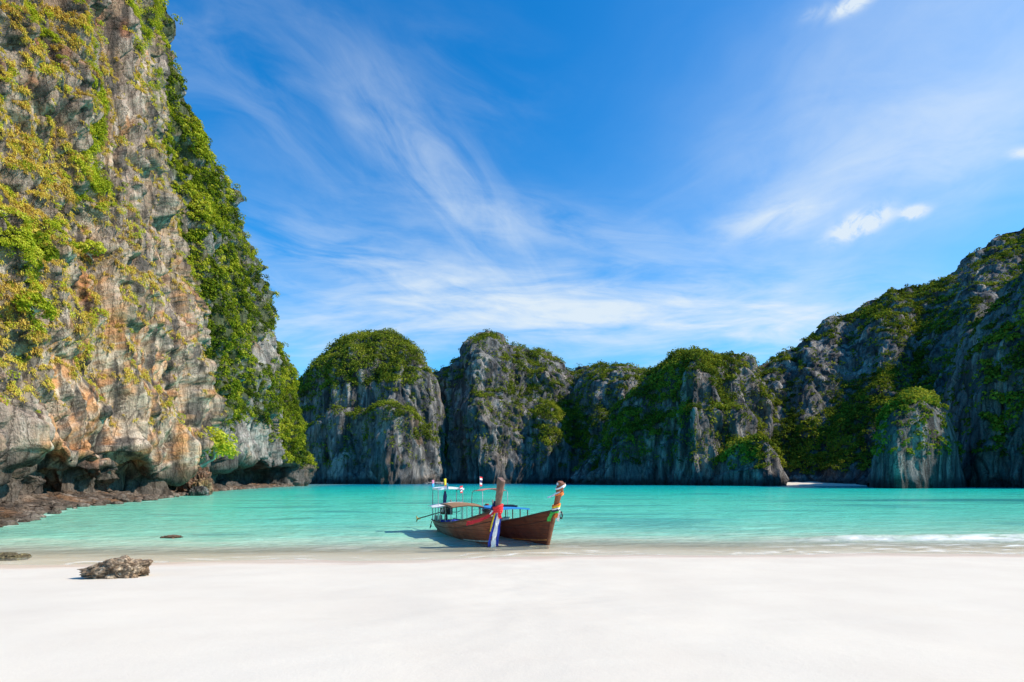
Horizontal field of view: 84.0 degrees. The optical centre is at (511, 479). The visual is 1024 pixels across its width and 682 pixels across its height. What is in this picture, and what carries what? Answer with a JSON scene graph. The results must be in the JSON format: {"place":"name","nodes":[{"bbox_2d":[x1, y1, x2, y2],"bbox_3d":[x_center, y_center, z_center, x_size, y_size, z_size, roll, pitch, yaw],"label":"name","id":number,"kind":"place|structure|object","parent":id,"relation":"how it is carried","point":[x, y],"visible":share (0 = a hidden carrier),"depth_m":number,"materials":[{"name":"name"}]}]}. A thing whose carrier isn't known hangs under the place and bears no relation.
{"place":"outdoors","nodes":[
{"label":"outdoors","id":0,"kind":"place"},
{"bbox_2d":[0,0,227,503],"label":"limestone cliff","id":1,"kind":"structure","parent":0,"point":[81,443],"depth_m":72.26,"materials":[{"name":"grey stone"}]},
{"bbox_2d":[11,292,56,321],"bbox_3d":[-44.121,-16.138,52.567,3.341,2.413,2.493,0,0,-40],"label":"cliff shrub","id":2,"kind":"object","parent":1,"relation":"on","point":[46,305],"visible":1,"depth_m":52.37,"materials":[{"name":"green plant"}]},
{"bbox_2d":[32,230,59,271],"bbox_3d":[-47.394,-22.592,55.813,5.725,3.526,3.567,0,0,-14],"label":"cliff shrub","id":3,"kind":"object","parent":1,"relation":"on","point":[49,251],"visible":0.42,"depth_m":55.61,"materials":[{"name":"green plant"}]},
{"bbox_2d":[76,239,106,260],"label":"cliff shrub","id":4,"kind":"object","parent":1,"relation":"on","point":[84,246],"visible":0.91,"depth_m":71.04,"materials":[{"name":"green plant"}]},
{"bbox_2d":[0,0,215,439],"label":"cliff undergrowth","id":5,"kind":"object","parent":1,"relation":"on","point":[26,241],"visible":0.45,"depth_m":67.16,"materials":[{"name":"green plant"}]},
{"bbox_2d":[0,0,226,442],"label":"cliff grass","id":6,"kind":"structure","parent":1,"relation":"on","point":[42,171],"depth_m":64.81,"materials":[{"name":"plant"}]},
{"bbox_2d":[199,426,240,466],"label":"cliff shrub","id":7,"kind":"object","parent":1,"relation":"on","point":[222,447],"visible":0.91,"depth_m":104.92,"materials":[{"name":"green plant"}]},
{"bbox_2d":[0,483,276,526],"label":"rock shelf","id":8,"kind":"object","parent":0,"point":[31,501],"visible":0.26,"depth_m":56.55,"materials":[{"name":"stone"}]},
{"bbox_2d":[0,484,294,524],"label":"rubble","id":9,"kind":"object","parent":8,"relation":"on","point":[58,508],"visible":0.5,"depth_m":53.94,"materials":[{"name":"stone"}]},
{"bbox_2d":[177,477,193,491],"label":"boulder","id":10,"kind":"object","parent":8,"relation":"on","point":[186,487],"visible":0.2,"depth_m":95.84,"materials":[{"name":"stone"}]},
{"bbox_2d":[188,486,209,495],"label":"boulder","id":11,"kind":"object","parent":8,"relation":"on","point":[199,491],"visible":0.64,"depth_m":90.98,"materials":[{"name":"stone"}]},
{"bbox_2d":[192,478,211,493],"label":"boulder","id":12,"kind":"object","parent":8,"relation":"on","point":[206,482],"visible":0.5,"depth_m":94.50,"materials":[{"name":"stone"}]},
{"bbox_2d":[193,466,213,494],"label":"boulder","id":13,"kind":"object","parent":8,"relation":"on","point":[201,473],"visible":0.2,"depth_m":97.86,"materials":[{"name":"stone"}]},
{"bbox_2d":[155,1,316,489],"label":"green headland","id":14,"kind":"structure","parent":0,"point":[257,459],"depth_m":157.76,"materials":[{"name":"plant"}]},
{"bbox_2d":[156,0,318,468],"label":"headland jungle","id":15,"kind":"object","parent":14,"relation":"on","point":[197,132],"visible":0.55,"depth_m":144.27,"materials":[{"name":"green plant"}]},
{"bbox_2d":[297,333,448,483],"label":"dome hill","id":16,"kind":"structure","parent":0,"point":[385,452],"depth_m":333.30,"materials":[{"name":"grey stone"}]},
{"bbox_2d":[297,327,447,467],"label":"hill jungle","id":17,"kind":"object","parent":16,"relation":"on","point":[390,335],"visible":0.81,"depth_m":346.27,"materials":[{"name":"green plant"}]},
{"bbox_2d":[503,505,517,506],"bbox_3d":[-0.126,1.240,26.533,0.768,0.093,0.140,0,0,16],"label":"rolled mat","id":18,"kind":"object","parent":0,"point":[510,505],"visible":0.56,"depth_m":26.47,"materials":[{"name":"black fabric"}]},
{"bbox_2d":[0,543,1023,681],"bbox_3d":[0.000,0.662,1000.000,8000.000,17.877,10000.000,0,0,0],"label":"ground","id":19,"kind":"structure","parent":0,"point":[850,612],"depth_m":7.99,"materials":[{"name":"white sand"}]},
{"bbox_2d":[77,555,152,578],"bbox_3d":[-9.460,2.182,13.599,1.539,0.690,0.952,0,0,0],"label":"beach rock","id":20,"kind":"object","parent":19,"relation":"on","point":[125,566],"visible":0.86,"depth_m":13.27,"materials":[{"name":"beige stone"}]},
{"bbox_2d":[0,484,1023,561],"bbox_3d":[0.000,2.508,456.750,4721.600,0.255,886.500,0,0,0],"label":"water","id":21,"kind":"structure","parent":0,"point":[346,516],"depth_m":38.80,"materials":[{"name":"teal liquid"}]},
{"bbox_2d":[0,552,31,560],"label":"tidal rock","id":22,"kind":"object","parent":21,"relation":"in","point":[9,556],"visible":0.63,"depth_m":18.84,"materials":[{"name":"beige stone"}]},
{"bbox_2d":[160,535,182,538],"bbox_3d":[-15.298,2.617,25.515,1.063,0.278,0.718,0,0,0],"label":"tidal rock","id":23,"kind":"object","parent":21,"relation":"in","point":[174,536],"visible":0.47,"depth_m":25.28,"materials":[{"name":"stone"}]},
{"bbox_2d":[423,482,443,483],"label":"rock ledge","id":24,"kind":"object","parent":21,"relation":"in","point":[434,483],"visible":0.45,"depth_m":320.43,"materials":[{"name":"grey stone"}]},
{"bbox_2d":[416,477,504,550],"bbox_3d":[-2.383,1.368,26.197,1.805,2.901,11.000,0,0,-22],"label":"longtail boat","id":25,"kind":"object","parent":21,"relation":"on","point":[478,532],"visible":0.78,"depth_m":24.60,"materials":[{"name":"brown wood"}]},
{"bbox_2d":[466,501,502,525],"bbox_3d":[-1.004,1.302,21.902,1.532,0.972,0.477,0,0,26],"label":"prow sash","id":26,"kind":"object","parent":25,"relation":"attached to","point":[498,509],"visible":1,"depth_m":21.64,"materials":[{"name":"red fabric"}]},
{"bbox_2d":[488,513,500,547],"bbox_3d":[-0.644,1.881,21.736,0.452,1.486,0.546,0,0,-22],"label":"prow sash","id":27,"kind":"object","parent":25,"relation":"attached to","point":[495,530],"visible":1,"depth_m":21.75,"materials":[{"name":"multicoloured fabric"}]},
{"bbox_2d":[471,477,564,548],"bbox_3d":[-0.257,1.329,26.586,1.747,2.979,11.267,0,0,-23],"label":"longtail boat","id":28,"kind":"object","parent":21,"relation":"on","point":[536,527],"visible":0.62,"depth_m":23.45,"materials":[{"name":"brown wood"}]},
{"bbox_2d":[547,503,562,520],"bbox_3d":[1.702,1.258,22.035,0.464,0.733,0.565,0,0,-45],"label":"prow sash","id":29,"kind":"object","parent":28,"relation":"attached to","point":[556,509],"visible":0.99,"depth_m":21.95,"materials":[{"name":"multicoloured fabric"}]},
{"bbox_2d":[547,483,565,497],"bbox_3d":[1.764,0.442,21.727,0.708,0.646,0.511,0,0,32],"label":"prow sash","id":30,"kind":"object","parent":28,"relation":"attached to","point":[557,494],"visible":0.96,"depth_m":21.58,"materials":[{"name":"white fabric"}]},
{"bbox_2d":[433,330,645,483],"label":"central hill","id":31,"kind":"structure","parent":0,"point":[549,470],"depth_m":358.36,"materials":[{"name":"grey stone"}]},
{"bbox_2d":[433,328,647,468],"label":"hill jungle","id":32,"kind":"object","parent":31,"relation":"on","point":[569,412],"visible":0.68,"depth_m":370.44,"materials":[{"name":"green plant"}]},
{"bbox_2d":[163,0,1023,379],"label":"sky","id":33,"kind":"structure","parent":0,"point":[584,182],"materials":[{"name":"blue"}]},
{"bbox_2d":[570,352,774,484],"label":"buttress hill","id":34,"kind":"structure","parent":0,"point":[650,470],"depth_m":270.84,"materials":[{"name":"grey stone"}]},
{"bbox_2d":[572,345,779,470],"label":"hill jungle","id":35,"kind":"object","parent":34,"relation":"on","point":[709,364],"visible":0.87,"depth_m":279.36,"materials":[{"name":"green plant"}]},
{"bbox_2d":[708,438,788,485],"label":"foot hill","id":36,"kind":"structure","parent":0,"point":[749,474],"depth_m":235.83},
{"bbox_2d":[711,433,784,469],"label":"hill jungle","id":37,"kind":"object","parent":36,"relation":"on","point":[744,447],"visible":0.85,"depth_m":237.29,"materials":[{"name":"green plant"}]},
{"bbox_2d":[787,482,866,485],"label":"cove beach","id":38,"kind":"structure","parent":0,"point":[811,484],"depth_m":243.81,"materials":[{"name":"white sand"}]},
{"bbox_2d":[758,228,1023,484],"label":"mountain","id":39,"kind":"structure","parent":0,"point":[854,475],"depth_m":300.64,"materials":[{"name":"grey stone"}]},
{"bbox_2d":[759,227,1023,474],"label":"mountain jungle","id":40,"kind":"object","parent":39,"relation":"on","point":[841,420],"visible":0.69,"depth_m":289.13,"materials":[{"name":"green plant"}]},
{"bbox_2d":[867,400,966,487],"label":"cove outcrop","id":41,"kind":"object","parent":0,"point":[901,467],"visible":0.8,"depth_m":169.60,"materials":[{"name":"grey stone"}]},
{"bbox_2d":[870,386,964,456],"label":"foliage","id":42,"kind":"object","parent":41,"relation":"on","point":[906,397],"visible":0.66,"depth_m":173.65,"materials":[{"name":"green plant"}]},
{"bbox_2d":[942,273,1023,487],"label":"cliff","id":43,"kind":"structure","parent":0,"point":[988,468],"depth_m":192.32,"materials":[{"name":"grey stone"}]},
{"bbox_2d":[939,263,1023,462],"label":"hill jungle","id":44,"kind":"object","parent":43,"relation":"on","point":[998,424],"visible":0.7,"depth_m":191.24,"materials":[{"name":"green plant"}]}
]}

